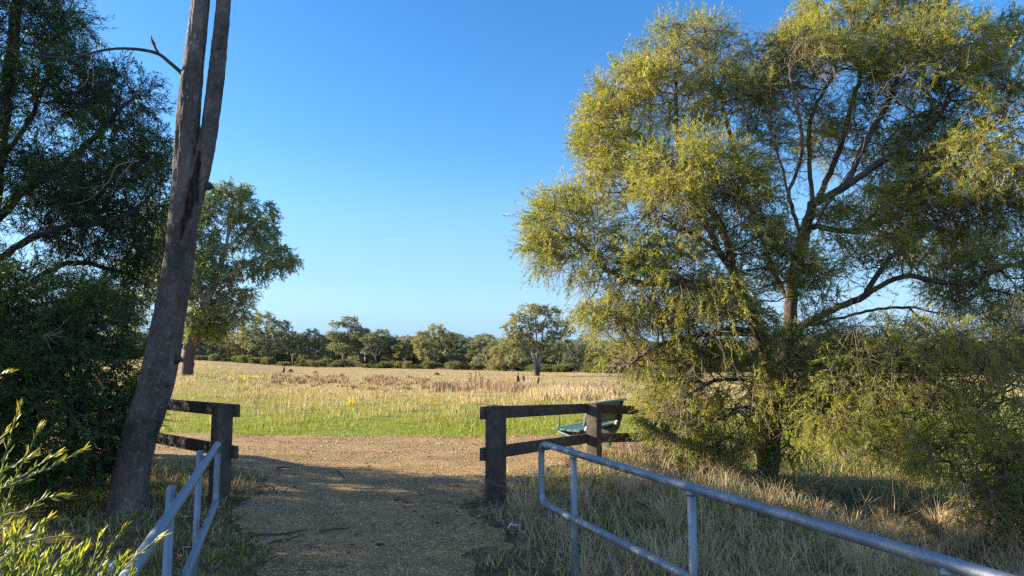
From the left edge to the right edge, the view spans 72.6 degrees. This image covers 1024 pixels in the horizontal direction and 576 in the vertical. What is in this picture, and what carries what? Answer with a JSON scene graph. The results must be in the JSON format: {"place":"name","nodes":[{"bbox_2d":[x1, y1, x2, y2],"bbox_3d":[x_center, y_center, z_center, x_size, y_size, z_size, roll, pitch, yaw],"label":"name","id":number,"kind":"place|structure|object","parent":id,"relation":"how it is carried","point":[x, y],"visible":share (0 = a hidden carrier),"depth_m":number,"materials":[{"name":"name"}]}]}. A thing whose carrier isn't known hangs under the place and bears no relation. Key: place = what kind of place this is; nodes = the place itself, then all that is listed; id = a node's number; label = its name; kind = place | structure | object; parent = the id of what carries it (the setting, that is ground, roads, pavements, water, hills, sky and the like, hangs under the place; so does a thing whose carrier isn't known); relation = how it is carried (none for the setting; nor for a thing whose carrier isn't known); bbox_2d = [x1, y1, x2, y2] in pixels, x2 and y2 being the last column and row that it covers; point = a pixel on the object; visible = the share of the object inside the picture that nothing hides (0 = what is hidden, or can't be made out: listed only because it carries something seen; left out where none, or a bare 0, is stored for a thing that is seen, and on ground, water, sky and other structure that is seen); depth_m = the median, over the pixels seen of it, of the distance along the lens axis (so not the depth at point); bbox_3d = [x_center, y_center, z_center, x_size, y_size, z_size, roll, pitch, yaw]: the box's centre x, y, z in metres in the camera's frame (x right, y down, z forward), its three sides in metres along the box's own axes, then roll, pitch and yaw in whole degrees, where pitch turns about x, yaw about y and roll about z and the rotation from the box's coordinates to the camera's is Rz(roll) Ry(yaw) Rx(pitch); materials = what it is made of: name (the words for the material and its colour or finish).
{"place":"outdoors","nodes":[
{"label":"outdoors","id":0,"kind":"place"},
{"bbox_2d":[0,449,418,575],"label":"verge grass","id":1,"kind":"structure","parent":0,"point":[167,464],"depth_m":6.80,"materials":[{"name":"plant"}]},
{"bbox_2d":[217,331,248,357],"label":"gum tree","id":2,"kind":"object","parent":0,"point":[232,347],"visible":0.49,"depth_m":224.08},
{"bbox_2d":[159,458,565,575],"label":"gravel path","id":3,"kind":"structure","parent":0,"point":[366,554],"depth_m":7.01,"materials":[{"name":"gravel"}]},
{"bbox_2d":[250,529,307,537],"bbox_3d":[-2.103,2.217,6.298,0.502,0.034,0.024,3,-6,-26],"label":"fallen stick","id":4,"kind":"object","parent":3,"relation":"on","point":[258,534],"visible":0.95,"depth_m":6.27,"materials":[{"name":"wood"}]},
{"bbox_2d":[269,534,300,543],"bbox_3d":[-1.988,2.202,6.114,0.019,0.028,0.366,-3,-7,29],"label":"fallen stick","id":5,"kind":"object","parent":3,"relation":"on","point":[271,542],"visible":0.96,"depth_m":6.06,"materials":[{"name":"wood"}]},
{"bbox_2d":[319,527,349,532],"bbox_3d":[-1.640,2.236,6.460,0.308,0.029,0.020,5,-8,-40],"label":"fallen stick","id":6,"kind":"object","parent":3,"relation":"on","point":[332,529],"visible":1,"depth_m":6.44,"materials":[{"name":"wood"}]},
{"bbox_2d":[155,432,682,575],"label":"pebbles","id":7,"kind":"object","parent":3,"relation":"on","point":[332,512],"visible":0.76,"depth_m":8.98,"materials":[{"name":"gravel"}]},
{"bbox_2d":[37,433,756,462],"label":"gravel road","id":8,"kind":"structure","parent":0,"point":[441,455],"depth_m":12.23,"materials":[{"name":"gravel"}]},
{"bbox_2d":[161,431,614,483],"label":"road weeds","id":9,"kind":"object","parent":8,"relation":"on","point":[299,434],"visible":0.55,"depth_m":12.15,"materials":[{"name":"green plant"}]},
{"bbox_2d":[552,398,626,449],"bbox_3d":[1.356,2.370,11.912,0.714,0.902,1.600,-3,-7,30],"label":"park bench","id":10,"kind":"object","parent":8,"relation":"on","point":[574,429],"visible":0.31,"depth_m":11.88,"materials":[{"name":"green paint"}]},
{"bbox_2d":[0,359,1023,575],"bbox_3d":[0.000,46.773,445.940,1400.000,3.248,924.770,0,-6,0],"label":"ground","id":11,"kind":"structure","parent":0,"point":[130,533],"depth_m":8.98,"materials":[{"name":"plant"}]},
{"bbox_2d":[0,368,171,575],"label":"young shrub","id":12,"kind":"object","parent":11,"relation":"on","point":[7,549],"visible":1,"depth_m":1.65,"materials":[{"name":"green plant"}]},
{"bbox_2d":[0,240,174,519],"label":"leafy shrub","id":13,"kind":"object","parent":11,"relation":"on","point":[25,350],"visible":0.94,"depth_m":7.23,"materials":[{"name":"green plant"}]},
{"bbox_2d":[43,317,69,352],"bbox_3d":[-4.503,0.451,6.890,0.284,0.382,0.011,0,-6,0],"label":"dead twig","id":14,"kind":"object","parent":13,"relation":"attached to","point":[53,334],"visible":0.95,"depth_m":6.89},
{"bbox_2d":[0,0,202,335],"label":"tall tree","id":15,"kind":"object","parent":11,"relation":"on","point":[59,183],"visible":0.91,"depth_m":9.18,"materials":[{"name":"green plant"}]},
{"bbox_2d":[68,160,138,204],"bbox_3d":[-4.763,-1.231,8.091,0.878,0.511,0.109,-1,-6,7],"label":"dead twig","id":16,"kind":"object","parent":15,"relation":"hanging from","point":[110,179],"visible":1,"depth_m":8.06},
{"bbox_2d":[0,0,230,516],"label":"forked tree","id":17,"kind":"object","parent":11,"relation":"on","point":[193,152],"visible":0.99,"depth_m":7.38,"materials":[{"name":"grey plant"}]},
{"bbox_2d":[109,327,144,353],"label":"gum tree","id":18,"kind":"object","parent":11,"relation":"on","point":[135,347],"visible":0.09,"depth_m":223.62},
{"bbox_2d":[136,332,148,348],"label":"gum tree","id":19,"kind":"object","parent":11,"relation":"on","point":[143,344],"visible":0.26,"depth_m":221.05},
{"bbox_2d":[63,396,239,504],"bbox_3d":[-5.210,2.184,9.602,5.825,1.396,0.300,-5,-8,42],"label":"timber fence","id":20,"kind":"object","parent":11,"relation":"on","point":[223,414],"visible":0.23,"depth_m":7.71,"materials":[{"name":"wood"}]},
{"bbox_2d":[97,441,220,575],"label":"handrail","id":21,"kind":"object","parent":11,"relation":"on","point":[174,502],"visible":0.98,"depth_m":3.34,"materials":[{"name":"metal"}]},
{"bbox_2d":[103,173,304,375],"bbox_3d":[-25.028,-0.995,56.508,17.098,16.366,7.383,0,-6,0],"label":"spreading gum","id":22,"kind":"object","parent":11,"relation":"on","point":[208,310],"visible":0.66,"depth_m":55.58,"materials":[{"name":"green plant"}]},
{"bbox_2d":[198,333,225,355],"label":"gum tree","id":23,"kind":"object","parent":11,"relation":"on","point":[203,347],"visible":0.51,"depth_m":218.50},
{"bbox_2d":[208,353,221,360],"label":"bush","id":24,"kind":"object","parent":11,"relation":"on","point":[216,357],"visible":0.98,"depth_m":208.21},
{"bbox_2d":[236,354,252,362],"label":"bush","id":25,"kind":"object","parent":11,"relation":"on","point":[242,357],"visible":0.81,"depth_m":208.40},
{"bbox_2d":[236,329,266,353],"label":"gum tree","id":26,"kind":"object","parent":11,"relation":"on","point":[249,336],"visible":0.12,"depth_m":237.66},
{"bbox_2d":[247,356,261,363],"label":"bush","id":27,"kind":"object","parent":11,"relation":"on","point":[255,360],"visible":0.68,"depth_m":207.36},
{"bbox_2d":[244,336,272,356],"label":"gum tree","id":28,"kind":"object","parent":11,"relation":"on","point":[254,338],"visible":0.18,"depth_m":230.00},
{"bbox_2d":[248,351,274,361],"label":"bush","id":29,"kind":"object","parent":11,"relation":"on","point":[254,355],"visible":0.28,"depth_m":223.93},
{"bbox_2d":[232,310,297,357],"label":"gum tree","id":30,"kind":"object","parent":11,"relation":"on","point":[268,327],"visible":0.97,"depth_m":208.47,"materials":[{"name":"plant"}]},
{"bbox_2d":[260,358,273,364],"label":"bush","id":31,"kind":"object","parent":11,"relation":"on","point":[265,361],"visible":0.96,"depth_m":205.10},
{"bbox_2d":[259,356,276,364],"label":"bush","id":32,"kind":"object","parent":11,"relation":"on","point":[269,358],"visible":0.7,"depth_m":206.72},
{"bbox_2d":[252,329,290,359],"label":"gum tree","id":33,"kind":"object","parent":11,"relation":"on","point":[274,339],"visible":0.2,"depth_m":229.18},
{"bbox_2d":[276,361,290,365],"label":"bush","id":34,"kind":"object","parent":11,"relation":"on","point":[281,363],"visible":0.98,"depth_m":202.72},
{"bbox_2d":[272,353,295,362],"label":"bush","id":35,"kind":"object","parent":11,"relation":"on","point":[280,356],"visible":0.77,"depth_m":227.54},
{"bbox_2d":[284,349,299,363],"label":"bush","id":36,"kind":"object","parent":11,"relation":"on","point":[293,358],"visible":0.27,"depth_m":228.42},
{"bbox_2d":[228,375,358,404],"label":"golden weeds","id":37,"kind":"object","parent":11,"relation":"on","point":[348,402],"visible":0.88,"depth_m":60.26,"materials":[{"name":"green plant"}]},
{"bbox_2d":[279,332,308,364],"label":"gum tree","id":38,"kind":"object","parent":11,"relation":"on","point":[289,347],"visible":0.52,"depth_m":211.60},
{"bbox_2d":[286,336,322,358],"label":"gum tree","id":39,"kind":"object","parent":11,"relation":"on","point":[295,355],"visible":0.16,"depth_m":218.75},
{"bbox_2d":[295,354,322,363],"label":"bush","id":40,"kind":"object","parent":11,"relation":"on","point":[302,359],"visible":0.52,"depth_m":214.32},
{"bbox_2d":[292,327,331,359],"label":"gum tree","id":41,"kind":"object","parent":11,"relation":"on","point":[298,341],"visible":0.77,"depth_m":209.13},
{"bbox_2d":[308,361,325,366],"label":"bush","id":42,"kind":"object","parent":11,"relation":"on","point":[315,364],"visible":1,"depth_m":194.77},
{"bbox_2d":[305,336,329,360],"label":"gum tree","id":43,"kind":"object","parent":11,"relation":"on","point":[320,348],"visible":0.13,"depth_m":217.95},
{"bbox_2d":[316,358,332,366],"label":"bush","id":44,"kind":"object","parent":11,"relation":"on","point":[328,360],"visible":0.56,"depth_m":198.54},
{"bbox_2d":[321,335,343,361],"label":"gum tree","id":45,"kind":"object","parent":11,"relation":"on","point":[324,353],"visible":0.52,"depth_m":203.63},
{"bbox_2d":[327,363,341,366],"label":"bush","id":46,"kind":"object","parent":11,"relation":"on","point":[334,364],"visible":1,"depth_m":192.51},
{"bbox_2d":[333,359,346,366],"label":"bush","id":47,"kind":"object","parent":11,"relation":"on","point":[342,361],"visible":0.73,"depth_m":195.52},
{"bbox_2d":[324,314,367,366],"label":"gum tree","id":48,"kind":"object","parent":11,"relation":"on","point":[340,336],"visible":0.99,"depth_m":198.12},
{"bbox_2d":[344,352,362,366],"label":"bush","id":49,"kind":"object","parent":11,"relation":"on","point":[351,360],"visible":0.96,"depth_m":194.37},
{"bbox_2d":[348,353,367,364],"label":"bush","id":50,"kind":"object","parent":11,"relation":"on","point":[362,355],"visible":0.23,"depth_m":217.34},
{"bbox_2d":[345,328,377,366],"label":"gum tree","id":51,"kind":"object","parent":11,"relation":"on","point":[359,336],"visible":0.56,"depth_m":200.22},
{"bbox_2d":[351,331,383,363],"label":"gum tree","id":52,"kind":"object","parent":11,"relation":"on","point":[372,349],"visible":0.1,"depth_m":212.04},
{"bbox_2d":[358,328,397,364],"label":"gum tree","id":53,"kind":"object","parent":11,"relation":"on","point":[384,338],"visible":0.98,"depth_m":193.07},
{"bbox_2d":[367,351,394,363],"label":"bush","id":54,"kind":"object","parent":11,"relation":"on","point":[372,361],"visible":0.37,"depth_m":209.57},
{"bbox_2d":[366,337,396,361],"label":"gum tree","id":55,"kind":"object","parent":11,"relation":"on","point":[373,358],"visible":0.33,"depth_m":208.29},
{"bbox_2d":[377,360,396,367],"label":"bush","id":56,"kind":"object","parent":11,"relation":"on","point":[387,364],"visible":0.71,"depth_m":186.44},
{"bbox_2d":[382,340,408,360],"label":"gum tree","id":57,"kind":"object","parent":11,"relation":"on","point":[391,351],"visible":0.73,"depth_m":193.92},
{"bbox_2d":[390,361,406,368],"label":"bush","id":58,"kind":"object","parent":11,"relation":"on","point":[398,364],"visible":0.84,"depth_m":184.38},
{"bbox_2d":[390,339,422,367],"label":"gum tree","id":59,"kind":"object","parent":11,"relation":"on","point":[400,349],"visible":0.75,"depth_m":191.20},
{"bbox_2d":[396,334,418,359],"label":"gum tree","id":60,"kind":"object","parent":11,"relation":"on","point":[402,338],"visible":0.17,"depth_m":204.76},
{"bbox_2d":[402,360,412,368],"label":"bush","id":61,"kind":"object","parent":11,"relation":"on","point":[408,364],"visible":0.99,"depth_m":180.86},
{"bbox_2d":[398,353,417,365],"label":"bush","id":62,"kind":"object","parent":11,"relation":"on","point":[411,358],"visible":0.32,"depth_m":201.07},
{"bbox_2d":[406,333,442,357],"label":"gum tree","id":63,"kind":"object","parent":11,"relation":"on","point":[423,346],"visible":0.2,"depth_m":200.84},
{"bbox_2d":[421,360,436,368],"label":"bush","id":64,"kind":"object","parent":11,"relation":"on","point":[427,364],"visible":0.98,"depth_m":178.15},
{"bbox_2d":[414,352,450,364],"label":"bush","id":65,"kind":"object","parent":11,"relation":"on","point":[442,358],"visible":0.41,"depth_m":198.75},
{"bbox_2d":[420,362,445,368],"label":"bush","id":66,"kind":"object","parent":11,"relation":"on","point":[437,365],"visible":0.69,"depth_m":179.25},
{"bbox_2d":[411,323,459,361],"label":"gum tree","id":67,"kind":"object","parent":11,"relation":"on","point":[432,338],"visible":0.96,"depth_m":182.93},
{"bbox_2d":[425,333,453,350],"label":"gum tree","id":68,"kind":"object","parent":11,"relation":"on","point":[440,344],"visible":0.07,"depth_m":208.15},
{"bbox_2d":[264,372,635,400],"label":"dock weeds","id":69,"kind":"object","parent":11,"relation":"on","point":[581,390],"visible":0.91,"depth_m":48.48,"materials":[{"name":"brown plant"}]},
{"bbox_2d":[439,332,465,349],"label":"gum tree","id":70,"kind":"object","parent":11,"relation":"on","point":[457,336],"visible":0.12,"depth_m":206.62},
{"bbox_2d":[443,361,464,369],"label":"bush","id":71,"kind":"object","parent":11,"relation":"on","point":[452,365],"visible":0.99,"depth_m":171.00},
{"bbox_2d":[123,434,789,575],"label":"leaf litter","id":72,"kind":"object","parent":11,"relation":"on","point":[302,570],"visible":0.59,"depth_m":7.25,"materials":[{"name":"plant"}]},
{"bbox_2d":[446,336,472,352],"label":"gum tree","id":73,"kind":"object","parent":11,"relation":"on","point":[465,339],"visible":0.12,"depth_m":201.44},
{"bbox_2d":[447,339,474,364],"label":"gum tree","id":74,"kind":"object","parent":11,"relation":"on","point":[459,351],"visible":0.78,"depth_m":180.90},
{"bbox_2d":[456,365,469,369],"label":"bush","id":75,"kind":"object","parent":11,"relation":"on","point":[466,367],"visible":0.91,"depth_m":170.76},
{"bbox_2d":[469,364,481,369],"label":"bush","id":76,"kind":"object","parent":11,"relation":"on","point":[472,367],"visible":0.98,"depth_m":169.74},
{"bbox_2d":[463,337,496,358],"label":"gum tree","id":77,"kind":"object","parent":11,"relation":"on","point":[476,348],"visible":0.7,"depth_m":178.22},
{"bbox_2d":[471,351,489,369],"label":"bush","id":78,"kind":"object","parent":11,"relation":"on","point":[481,359],"visible":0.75,"depth_m":170.88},
{"bbox_2d":[467,333,495,354],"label":"gum tree","id":79,"kind":"object","parent":11,"relation":"on","point":[491,336],"visible":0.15,"depth_m":199.05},
{"bbox_2d":[481,339,503,369],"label":"gum tree","id":80,"kind":"object","parent":11,"relation":"on","point":[492,343],"visible":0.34,"depth_m":173.29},
{"bbox_2d":[486,358,500,370],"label":"bush","id":81,"kind":"object","parent":11,"relation":"on","point":[489,361],"visible":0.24,"depth_m":163.94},
{"bbox_2d":[485,338,523,370],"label":"gum tree","id":82,"kind":"object","parent":11,"relation":"on","point":[494,354],"visible":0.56,"depth_m":159.05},
{"bbox_2d":[499,362,510,370],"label":"bush","id":83,"kind":"object","parent":11,"relation":"on","point":[503,368],"visible":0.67,"depth_m":159.60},
{"bbox_2d":[496,335,534,365],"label":"gum tree","id":84,"kind":"object","parent":11,"relation":"on","point":[519,348],"visible":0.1,"depth_m":179.58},
{"bbox_2d":[507,523,524,533],"bbox_3d":[0.037,2.191,6.332,0.177,0.103,0.072,2,-6,-20],"label":"bark curl","id":85,"kind":"object","parent":11,"relation":"on","point":[514,526],"visible":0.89,"depth_m":6.32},
{"bbox_2d":[521,354,533,370],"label":"bush","id":86,"kind":"object","parent":11,"relation":"on","point":[526,363],"visible":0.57,"depth_m":158.75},
{"bbox_2d":[39,358,1023,447],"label":"paddock grass","id":87,"kind":"structure","parent":11,"relation":"on","point":[278,426],"depth_m":26.16,"materials":[{"name":"plant"}]},
{"bbox_2d":[46,366,1022,425],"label":"straw tussocks","id":88,"kind":"object","parent":11,"relation":"on","point":[247,395],"visible":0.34,"depth_m":27.98,"materials":[{"name":"beige plant"}]},
{"bbox_2d":[496,302,576,375],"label":"gum tree","id":89,"kind":"object","parent":11,"relation":"on","point":[515,343],"visible":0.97,"depth_m":117.04,"materials":[{"name":"plant"}]},
{"bbox_2d":[524,363,555,371],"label":"bush","id":90,"kind":"object","parent":11,"relation":"on","point":[532,366],"visible":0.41,"depth_m":152.53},
{"bbox_2d":[529,351,562,366],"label":"bush","id":91,"kind":"object","parent":11,"relation":"on","point":[542,361],"visible":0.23,"depth_m":171.46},
{"bbox_2d":[540,367,552,371],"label":"bush","id":92,"kind":"object","parent":11,"relation":"on","point":[544,368],"visible":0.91,"depth_m":150.38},
{"bbox_2d":[532,342,561,357],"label":"gum tree","id":93,"kind":"object","parent":11,"relation":"on","point":[549,344],"visible":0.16,"depth_m":177.88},
{"bbox_2d":[542,366,561,371],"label":"bush","id":94,"kind":"object","parent":11,"relation":"on","point":[555,369],"visible":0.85,"depth_m":149.73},
{"bbox_2d":[544,343,576,363],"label":"gum tree","id":95,"kind":"object","parent":11,"relation":"on","point":[552,357],"visible":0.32,"depth_m":163.30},
{"bbox_2d":[552,362,572,371],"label":"bush","id":96,"kind":"object","parent":11,"relation":"on","point":[563,367],"visible":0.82,"depth_m":149.49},
{"bbox_2d":[479,403,676,508],"bbox_3d":[1.172,2.289,10.022,0.561,1.499,5.858,-4,-7,32],"label":"timber fence","id":97,"kind":"object","parent":11,"relation":"on","point":[496,451],"visible":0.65,"depth_m":8.48,"materials":[{"name":"wood"}]},
{"bbox_2d":[561,342,596,371],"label":"gum tree","id":98,"kind":"object","parent":11,"relation":"on","point":[572,364],"visible":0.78,"depth_m":148.88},
{"bbox_2d":[173,439,991,568],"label":"broadleaf weeds","id":99,"kind":"object","parent":11,"relation":"on","point":[268,552],"visible":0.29,"depth_m":7.17,"materials":[{"name":"green plant"}]},
{"bbox_2d":[571,333,596,350],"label":"gum tree","id":100,"kind":"object","parent":11,"relation":"on","point":[581,339],"visible":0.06,"depth_m":175.20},
{"bbox_2d":[580,361,596,372],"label":"bush","id":101,"kind":"object","parent":11,"relation":"on","point":[587,365],"visible":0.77,"depth_m":141.36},
{"bbox_2d":[573,334,607,361],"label":"gum tree","id":102,"kind":"object","parent":11,"relation":"on","point":[586,341],"visible":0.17,"depth_m":169.31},
{"bbox_2d":[582,344,608,364],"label":"gum tree","id":103,"kind":"object","parent":11,"relation":"on","point":[596,348],"visible":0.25,"depth_m":154.10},
{"bbox_2d":[589,364,614,372],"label":"bush","id":104,"kind":"object","parent":11,"relation":"on","point":[592,367],"visible":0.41,"depth_m":139.60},
{"bbox_2d":[594,340,610,358],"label":"gum tree","id":105,"kind":"object","parent":11,"relation":"on","point":[603,345],"visible":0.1,"depth_m":166.34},
{"bbox_2d":[600,343,628,364],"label":"gum tree","id":106,"kind":"object","parent":11,"relation":"on","point":[615,355],"visible":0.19,"depth_m":147.50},
{"bbox_2d":[634,340,661,360],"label":"gum tree","id":107,"kind":"object","parent":11,"relation":"on","point":[649,344],"visible":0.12,"depth_m":148.89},
{"bbox_2d":[705,337,739,372],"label":"gum tree","id":108,"kind":"object","parent":11,"relation":"on","point":[718,359],"visible":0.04,"depth_m":146.34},
{"bbox_2d":[741,340,775,367],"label":"gum tree","id":109,"kind":"object","parent":11,"relation":"on","point":[755,345],"visible":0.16,"depth_m":143.39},
{"bbox_2d":[499,0,1023,539],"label":"weeping tree","id":110,"kind":"object","parent":11,"relation":"on","point":[693,186],"visible":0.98,"depth_m":10.57,"materials":[{"name":"green plant"}]},
{"bbox_2d":[538,441,1016,575],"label":"handrail","id":111,"kind":"object","parent":11,"relation":"on","point":[944,565],"visible":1,"depth_m":3.30,"materials":[{"name":"metal"}]},
{"bbox_2d":[897,340,938,366],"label":"gum tree","id":112,"kind":"object","parent":11,"relation":"on","point":[918,349],"visible":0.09,"depth_m":140.10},
{"bbox_2d":[912,412,1023,552],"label":"shrub","id":113,"kind":"object","parent":11,"relation":"on","point":[994,504],"visible":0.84,"depth_m":7.93,"materials":[{"name":"green plant"}]},
{"bbox_2d":[0,0,1023,357],"label":"sky","id":114,"kind":"structure","parent":0,"point":[393,141],"materials":[{"name":"blue"}]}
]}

